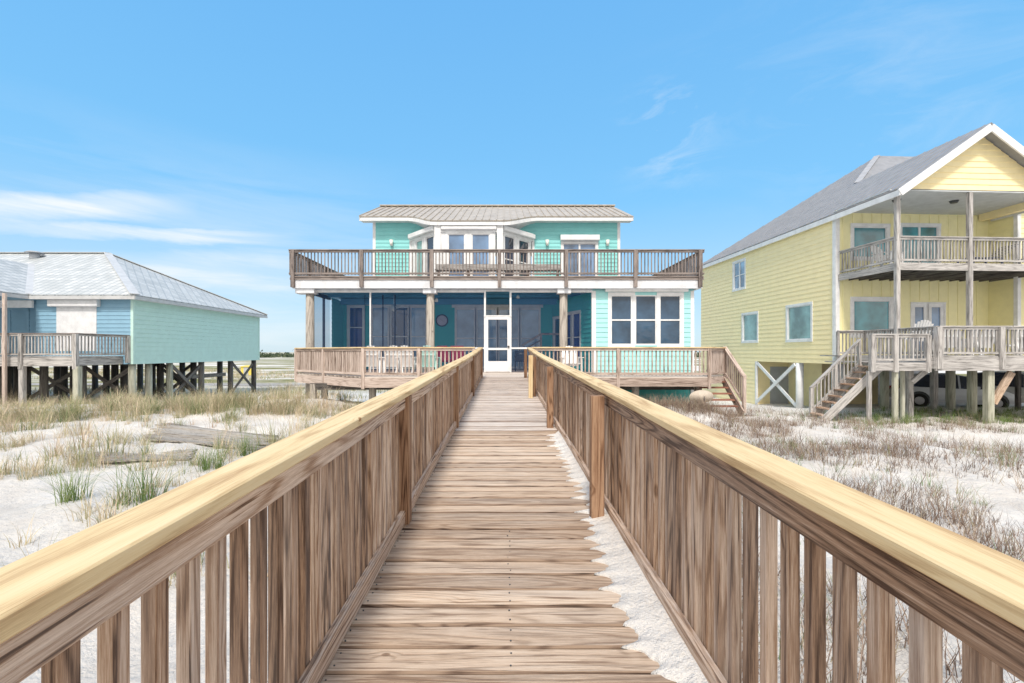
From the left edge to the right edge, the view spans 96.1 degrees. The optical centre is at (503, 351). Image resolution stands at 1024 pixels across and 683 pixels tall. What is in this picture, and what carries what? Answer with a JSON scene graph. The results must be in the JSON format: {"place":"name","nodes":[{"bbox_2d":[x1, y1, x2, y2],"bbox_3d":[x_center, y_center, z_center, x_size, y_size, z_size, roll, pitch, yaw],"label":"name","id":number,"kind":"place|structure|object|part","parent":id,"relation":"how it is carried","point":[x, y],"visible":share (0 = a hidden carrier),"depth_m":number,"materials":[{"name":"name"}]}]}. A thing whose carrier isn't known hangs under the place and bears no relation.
{"place":"outdoors","nodes":[
{"label":"outdoors","id":0,"kind":"place"},
{"bbox_2d":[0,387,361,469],"bbox_3d":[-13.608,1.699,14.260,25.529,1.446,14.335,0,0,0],"label":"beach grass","id":1,"kind":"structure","parent":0,"point":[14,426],"depth_m":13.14,"materials":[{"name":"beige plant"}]},
{"bbox_2d":[0,380,365,466],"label":"tall beach grass","id":2,"kind":"structure","parent":0,"point":[110,400],"depth_m":13.05,"materials":[{"name":"beige plant"}]},
{"bbox_2d":[31,383,788,385],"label":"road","id":3,"kind":"structure","parent":0,"point":[257,384],"depth_m":41.15,"materials":[{"name":"grey asphalt"}]},
{"bbox_2d":[0,352,1023,682],"bbox_3d":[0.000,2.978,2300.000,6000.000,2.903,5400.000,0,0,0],"label":"ground","id":4,"kind":"structure","parent":0,"point":[22,502],"depth_m":7.38,"materials":[{"name":"white sand"}]},
{"bbox_2d":[11,457,126,505],"bbox_3d":[-5.801,1.736,6.271,1.437,0.666,1.243,0,0,-31],"label":"grass tuft","id":5,"kind":"object","parent":4,"relation":"on","point":[70,492],"visible":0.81,"depth_m":6.26,"materials":[{"name":"plant"}]},
{"bbox_2d":[0,250,267,405],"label":"stilt house","id":6,"kind":"structure","parent":4,"relation":"on","point":[76,312],"depth_m":21.50,"materials":[{"name":"green paint"}]},
{"bbox_2d":[7,308,29,355],"bbox_3d":[-22.667,-0.925,21.504,0.990,2.290,0.092,0,0,0],"label":"door","id":7,"kind":"structure","parent":6,"relation":"in","point":[9,309],"depth_m":21.47,"materials":[{"name":"blue paint"}]},
{"bbox_2d":[67,446,217,509],"bbox_3d":[-4.783,1.585,5.973,1.620,0.897,1.742,0,0,0],"label":"grass tuft","id":8,"kind":"object","parent":4,"relation":"on","point":[144,489],"visible":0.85,"depth_m":6.07,"materials":[{"name":"green plant"}]},
{"bbox_2d":[90,449,197,462],"bbox_3d":[-6.965,1.994,8.818,2.047,0.080,0.823,0,0,-8],"label":"wooden board","id":9,"kind":"object","parent":4,"relation":"on","point":[178,453],"visible":0.52,"depth_m":8.72,"materials":[{"name":"grey wood"}]},
{"bbox_2d":[0,410,311,586],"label":"sparse beach grass","id":10,"kind":"structure","parent":4,"relation":"on","point":[75,465],"depth_m":8.17,"materials":[{"name":"beige plant"}]},
{"bbox_2d":[9,367,403,400],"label":"field grass","id":11,"kind":"structure","parent":4,"relation":"on","point":[236,373],"depth_m":50.48,"materials":[{"name":"plant"}]},
{"bbox_2d":[144,423,280,450],"bbox_3d":[-6.938,1.932,10.639,4.224,0.220,1.412,0,0,16],"label":"driftwood log","id":12,"kind":"object","parent":4,"relation":"on","point":[181,433],"visible":0.75,"depth_m":10.61,"materials":[{"name":"grey wood"}]},
{"bbox_2d":[186,437,244,471],"bbox_3d":[-5.037,1.773,7.989,1.185,0.575,1.216,0,0,20],"label":"grass tuft","id":13,"kind":"object","parent":4,"relation":"on","point":[215,464],"visible":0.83,"depth_m":7.99,"materials":[{"name":"green plant"}]},
{"bbox_2d":[216,425,275,456],"bbox_3d":[-5.048,1.748,9.137,1.266,0.624,1.060,0,0,0],"label":"grass tuft","id":14,"kind":"object","parent":4,"relation":"on","point":[245,450],"visible":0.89,"depth_m":9.11,"materials":[{"name":"green plant"}]},
{"bbox_2d":[240,365,256,374],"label":"shed","id":15,"kind":"structure","parent":4,"relation":"on","point":[244,368],"depth_m":58.00,"materials":[{"name":"yellow paint"}]},
{"bbox_2d":[333,390,356,400],"bbox_3d":[-5.986,1.449,16.767,1.841,0.968,1.941,0,0,0],"label":"grass tuft","id":16,"kind":"object","parent":4,"relation":"on","point":[341,398],"visible":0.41,"depth_m":16.82,"materials":[{"name":"beige plant"}]},
{"bbox_2d":[260,349,700,357],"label":"woods","id":17,"kind":"object","parent":4,"relation":"on","point":[271,355],"visible":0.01,"depth_m":253.32,"materials":[{"name":"green plant"}]},
{"bbox_2d":[0,347,1023,682],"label":"boardwalk","id":18,"kind":"structure","parent":4,"relation":"on","point":[430,527],"depth_m":1.71,"materials":[{"name":"brown wood"}]},
{"bbox_2d":[545,431,707,682],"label":"sand drift","id":19,"kind":"object","parent":18,"relation":"on","point":[660,641],"visible":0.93,"depth_m":2.20,"materials":[{"name":"white sand"}]},
{"bbox_2d":[288,205,746,413],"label":"beach house","id":20,"kind":"structure","parent":4,"relation":"on","point":[634,334],"depth_m":17.40,"materials":[{"name":"teal paint"}]},
{"bbox_2d":[347,305,364,346],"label":"window","id":21,"kind":"structure","parent":20,"relation":"in","point":[355,313],"depth_m":21.03,"materials":[{"name":"blue glass"}]},
{"bbox_2d":[366,345,380,372],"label":"deck chair","id":22,"kind":"object","parent":20,"relation":"on","point":[371,359],"visible":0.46,"depth_m":15.53,"materials":[{"name":"white plastic"}]},
{"bbox_2d":[371,305,389,367],"bbox_3d":[-5.649,-0.705,21.004,0.893,2.839,0.092,0,0,0],"label":"window","id":23,"kind":"structure","parent":20,"relation":"in","point":[376,310],"depth_m":21.03,"materials":[{"name":"glass"}]},
{"bbox_2d":[380,295,395,356],"bbox_3d":[-5.122,-1.008,19.060,1.400,2.705,0.620,0,0,0],"label":"porch swing","id":24,"kind":"object","parent":20,"relation":"hanging from","point":[383,324],"visible":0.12,"depth_m":18.99,"materials":[{"name":"wicker"}]},
{"bbox_2d":[382,345,402,372],"bbox_3d":[-3.785,0.280,15.565,0.770,0.996,0.840,0,0,-20],"label":"deck chair","id":25,"kind":"object","parent":20,"relation":"on","point":[387,361],"visible":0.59,"depth_m":15.32,"materials":[{"name":"white plastic"}]},
{"bbox_2d":[381,304,408,310],"bbox_3d":[-4.589,-2.040,19.241,1.213,0.680,1.159,0,0,0],"label":"ceiling fan","id":26,"kind":"object","parent":20,"relation":"hanging from","point":[392,306],"visible":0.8,"depth_m":19.11,"materials":[{"name":"white glass"}]},
{"bbox_2d":[389,305,409,367],"bbox_3d":[-4.759,-0.705,21.004,0.939,2.839,0.092,0,0,0],"label":"window","id":27,"kind":"structure","parent":20,"relation":"in","point":[402,314],"depth_m":21.03,"materials":[{"name":"glass"}]},
{"bbox_2d":[395,345,423,372],"bbox_3d":[-3.177,0.280,15.463,0.770,0.996,0.840,0,0,15],"label":"deck chair","id":28,"kind":"object","parent":20,"relation":"on","point":[407,358],"visible":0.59,"depth_m":15.23,"materials":[{"name":"white plastic"}]},
{"bbox_2d":[409,305,425,367],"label":"window","id":29,"kind":"structure","parent":20,"relation":"in","point":[417,313],"depth_m":21.03,"materials":[{"name":"glass"}]},
{"bbox_2d":[414,237,422,275],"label":"window","id":30,"kind":"structure","parent":20,"relation":"in","point":[418,243],"depth_m":20.56,"materials":[{"name":"white paint"}]},
{"bbox_2d":[424,233,433,275],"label":"window","id":31,"kind":"structure","parent":20,"relation":"in","point":[429,239],"depth_m":19.94,"materials":[{"name":"white paint"}]},
{"bbox_2d":[422,345,439,368],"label":"deck chair","id":32,"kind":"object","parent":20,"relation":"on","point":[430,358],"visible":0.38,"depth_m":15.12,"materials":[{"name":"plastic"}]},
{"bbox_2d":[436,314,447,326],"bbox_3d":[-2.822,-1.434,20.940,0.570,0.570,0.055,0,0,0],"label":"wall clock","id":33,"kind":"object","parent":20,"relation":"attached to","point":[441,320],"depth_m":20.94,"materials":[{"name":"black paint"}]},
{"bbox_2d":[436,346,450,367],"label":"cushioned chair","id":34,"kind":"object","parent":20,"relation":"on","point":[443,355],"visible":0.33,"depth_m":18.00,"materials":[{"name":"fabric"}]},
{"bbox_2d":[446,232,466,275],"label":"window","id":35,"kind":"structure","parent":20,"relation":"in","point":[454,240],"depth_m":19.38,"materials":[{"name":"glass"}]},
{"bbox_2d":[450,346,463,361],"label":"cushioned chair","id":36,"kind":"object","parent":20,"relation":"on","point":[455,353],"visible":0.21,"depth_m":17.97,"materials":[{"name":"fabric"}]},
{"bbox_2d":[455,308,475,354],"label":"door","id":37,"kind":"structure","parent":20,"relation":"in","point":[464,317],"depth_m":21.03,"materials":[{"name":"white paint"}]},
{"bbox_2d":[469,232,491,275],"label":"window","id":38,"kind":"structure","parent":20,"relation":"in","point":[477,240],"depth_m":19.38,"materials":[{"name":"glass"}]},
{"bbox_2d":[475,308,497,368],"bbox_3d":[-0.787,-0.629,21.004,1.046,2.778,0.092,0,0,0],"label":"door","id":39,"kind":"structure","parent":20,"relation":"in","point":[479,312],"depth_m":21.03,"materials":[{"name":"white paint"}]},
{"bbox_2d":[485,317,509,371],"bbox_3d":[-0.236,-0.289,17.338,0.922,2.069,0.095,0,0,0],"label":"screen door","id":40,"kind":"structure","parent":20,"relation":"in","point":[490,366],"depth_m":17.34,"materials":[{"name":"white paint"}]},
{"bbox_2d":[436,264,559,275],"bbox_3d":[-0.223,-3.100,17.495,4.758,0.560,0.430,0,0,0],"label":"deck bench","id":41,"kind":"object","parent":20,"relation":"on","point":[491,267],"visible":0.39,"depth_m":17.68,"materials":[{"name":"grey wood"}]},
{"bbox_2d":[498,308,519,368],"bbox_3d":[0.217,-0.629,21.004,1.046,2.778,0.092,0,0,0],"label":"door","id":42,"kind":"structure","parent":20,"relation":"in","point":[502,324],"depth_m":21.03,"materials":[{"name":"white paint"}]},
{"bbox_2d":[503,233,516,275],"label":"window","id":43,"kind":"structure","parent":20,"relation":"in","point":[509,241],"depth_m":19.82,"materials":[{"name":"white paint"}]},
{"bbox_2d":[518,237,530,275],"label":"window","id":44,"kind":"structure","parent":20,"relation":"in","point":[522,243],"depth_m":20.54,"materials":[{"name":"white paint"}]},
{"bbox_2d":[519,308,540,368],"bbox_3d":[1.187,-0.629,21.004,0.977,2.778,0.092,0,0,0],"label":"door","id":45,"kind":"structure","parent":20,"relation":"in","point":[529,318],"depth_m":21.03,"materials":[{"name":"white paint"}]},
{"bbox_2d":[552,316,558,361],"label":"door","id":46,"kind":"structure","parent":20,"relation":"in","point":[555,319],"depth_m":20.67,"materials":[{"name":"white paint"}]},
{"bbox_2d":[567,312,571,353],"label":"window","id":47,"kind":"structure","parent":20,"relation":"in","point":[569,316],"depth_m":19.53,"materials":[{"name":"glass"}]},
{"bbox_2d":[559,346,583,369],"bbox_3d":[2.316,0.280,15.938,0.770,0.996,0.840,0,0,0],"label":"deck chair","id":48,"kind":"object","parent":20,"relation":"on","point":[571,359],"visible":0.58,"depth_m":16.14,"materials":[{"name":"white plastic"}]},
{"bbox_2d":[571,310,580,362],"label":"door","id":49,"kind":"structure","parent":20,"relation":"in","point":[576,315],"depth_m":18.96,"materials":[{"name":"white paint"}]},
{"bbox_2d":[561,241,597,275],"bbox_3d":[3.447,-3.918,21.004,1.707,2.276,0.092,0,0,0],"label":"sliding door","id":50,"kind":"structure","parent":20,"relation":"in","point":[564,244],"depth_m":21.03,"materials":[{"name":"white paint"}]},
{"bbox_2d":[608,292,634,346],"bbox_3d":[4.440,-1.210,17.404,1.022,2.091,0.092,0,0,0],"label":"window","id":51,"kind":"structure","parent":20,"relation":"in","point":[621,305],"depth_m":17.43,"materials":[{"name":"glass"}]},
{"bbox_2d":[635,295,656,344],"bbox_3d":[5.362,-1.210,17.423,0.822,1.891,0.054,0,0,0],"label":"window","id":52,"kind":"structure","parent":20,"relation":"in","point":[645,305],"depth_m":17.43,"materials":[{"name":"glass"}]},
{"bbox_2d":[657,292,683,346],"bbox_3d":[6.284,-1.210,17.404,1.022,2.091,0.092,0,0,0],"label":"window","id":53,"kind":"structure","parent":20,"relation":"in","point":[670,305],"depth_m":17.43,"materials":[{"name":"glass"}]},
{"bbox_2d":[644,391,735,415],"bbox_3d":[4.848,1.482,13.330,3.298,0.847,2.530,0,0,0],"label":"dry brush","id":54,"kind":"object","parent":4,"relation":"on","point":[660,401],"visible":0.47,"depth_m":13.02,"materials":[{"name":"beige plant"}]},
{"bbox_2d":[689,390,713,401],"bbox_3d":[6.035,1.380,13.939,0.840,0.442,0.160,0,0,-12],"label":"boulder","id":55,"kind":"object","parent":4,"relation":"on","point":[696,394],"visible":0.79,"depth_m":13.92,"materials":[{"name":"stone"}]},
{"bbox_2d":[642,392,1023,682],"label":"dry brush","id":56,"kind":"object","parent":4,"relation":"on","point":[818,449],"visible":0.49,"depth_m":7.89,"materials":[{"name":"beige plant"}]},
{"bbox_2d":[696,122,1023,422],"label":"yellow house","id":57,"kind":"structure","parent":4,"relation":"on","point":[812,305],"depth_m":18.27,"materials":[{"name":"paint"}]},
{"bbox_2d":[732,257,745,291],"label":"window","id":58,"kind":"structure","parent":57,"relation":"in","point":[739,266],"depth_m":24.95,"materials":[{"name":"white paint"}]},
{"bbox_2d":[741,311,758,342],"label":"window","id":59,"kind":"structure","parent":57,"relation":"in","point":[749,320],"depth_m":24.00,"materials":[{"name":"teal glass"}]},
{"bbox_2d":[770,367,787,403],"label":"door","id":60,"kind":"structure","parent":57,"relation":"in","point":[776,396],"depth_m":23.52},
{"bbox_2d":[785,301,812,341],"bbox_3d":[13.023,-1.290,20.297,0.092,1.700,1.700,0,0,-3],"label":"window","id":61,"kind":"structure","parent":57,"relation":"in","point":[799,317],"depth_m":20.27,"materials":[{"name":"teal glass"}]},
{"bbox_2d":[850,223,890,260],"bbox_3d":[14.537,-4.360,18.277,1.640,1.480,0.092,0,0,-3],"label":"window","id":62,"kind":"structure","parent":57,"relation":"in","point":[860,233],"depth_m":18.29,"materials":[{"name":"glass"}]},
{"bbox_2d":[850,297,893,337],"bbox_3d":[14.614,-1.375,18.283,1.810,1.630,0.092,0,0,-3],"label":"window","id":63,"kind":"structure","parent":57,"relation":"in","point":[866,313],"depth_m":18.30,"materials":[{"name":"teal glass"}]},
{"bbox_2d":[869,245,902,267],"bbox_3d":[14.178,-3.555,17.090,0.770,0.996,0.840,0,0,-20],"label":"deck chair","id":64,"kind":"object","parent":57,"relation":"on","point":[881,255],"visible":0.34,"depth_m":17.22,"materials":[{"name":"white plastic"}]},
{"bbox_2d":[903,320,933,355],"bbox_3d":[14.203,-0.427,15.862,0.770,1.312,0.841,0,0,5],"label":"deck chair","id":65,"kind":"object","parent":57,"relation":"on","point":[924,323],"visible":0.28,"depth_m":15.54,"materials":[{"name":"white plastic"}]},
{"bbox_2d":[910,302,929,354],"bbox_3d":[16.601,-0.915,18.387,0.770,2.150,0.092,0,0,-3],"label":"french door","id":66,"kind":"structure","parent":57,"relation":"in","point":[918,310],"depth_m":18.39,"materials":[{"name":"white paint"}]},
{"bbox_2d":[901,223,940,262],"bbox_3d":[16.611,-4.050,18.387,1.750,2.180,0.092,0,0,-3],"label":"sliding door","id":67,"kind":"structure","parent":57,"relation":"in","point":[907,229],"depth_m":18.40,"materials":[{"name":"white paint"}]},
{"bbox_2d":[927,302,945,325],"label":"french door","id":68,"kind":"structure","parent":57,"relation":"in","point":[937,310],"depth_m":18.43,"materials":[{"name":"white paint"}]},
{"bbox_2d":[944,330,961,354],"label":"deck chair","id":69,"kind":"object","parent":57,"relation":"on","point":[953,339],"visible":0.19,"depth_m":16.35,"materials":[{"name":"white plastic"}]},
{"bbox_2d":[944,330,981,354],"bbox_3d":[16.541,-0.365,16.564,0.770,0.996,0.840,0,0,-20],"label":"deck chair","id":70,"kind":"object","parent":57,"relation":"on","point":[965,342],"visible":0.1,"depth_m":16.33,"materials":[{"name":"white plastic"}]},
{"bbox_2d":[961,330,994,354],"bbox_3d":[17.171,-0.365,16.563,0.770,0.996,0.840,0,0,10],"label":"deck chair","id":71,"kind":"object","parent":57,"relation":"on","point":[985,339],"visible":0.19,"depth_m":16.31,"materials":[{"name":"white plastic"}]},
{"bbox_2d":[957,244,1015,263],"bbox_3d":[17.750,-3.490,16.940,1.795,0.840,0.600,0,0,-3],"label":"lounge chair","id":72,"kind":"object","parent":57,"relation":"on","point":[995,256],"visible":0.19,"depth_m":16.79,"materials":[{"name":"white"}]},
{"bbox_2d":[1006,330,1022,354],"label":"deck chair","id":73,"kind":"object","parent":57,"relation":"on","point":[1018,342],"visible":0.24,"depth_m":16.37,"materials":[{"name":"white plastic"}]},
{"bbox_2d":[805,403,1023,425],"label":"beach grass","id":74,"kind":"structure","parent":4,"relation":"on","point":[975,416],"depth_m":15.29,"materials":[{"name":"beige plant"}]},
{"bbox_2d":[889,373,1021,407],"bbox_3d":[20.947,1.810,21.598,4.277,1.617,1.918,0,0,28],"label":"parked car","id":75,"kind":"object","parent":4,"relation":"on","point":[922,391],"visible":0.34,"depth_m":21.10,"materials":[{"name":"silver metal"}]},
{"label":"window","id":76,"kind":"part","parent":75,"relation":"part of","materials":[{"name":"black glass"}]},
{"bbox_2d":[966,371,1023,405],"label":"parked car","id":77,"kind":"object","parent":4,"relation":"on","point":[999,375],"visible":0.12,"depth_m":20.47,"materials":[{"name":"paint"}]},
{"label":"window","id":78,"kind":"part","parent":77,"relation":"part of","materials":[{"name":"black glass"}]},
{"bbox_2d":[0,0,1023,351],"label":"sky","id":79,"kind":"structure","parent":0,"point":[198,143],"materials":[{"name":"blue"}]},
{"bbox_2d":[514,351,527,370],"bbox_3d":[0.676,0.357,18.300,0.520,0.815,0.400,0,0,0],"label":"grill","id":80,"kind":"object","parent":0,"point":[519,356],"visible":0.72,"depth_m":18.12,"materials":[{"name":"black paint"}]}
]}

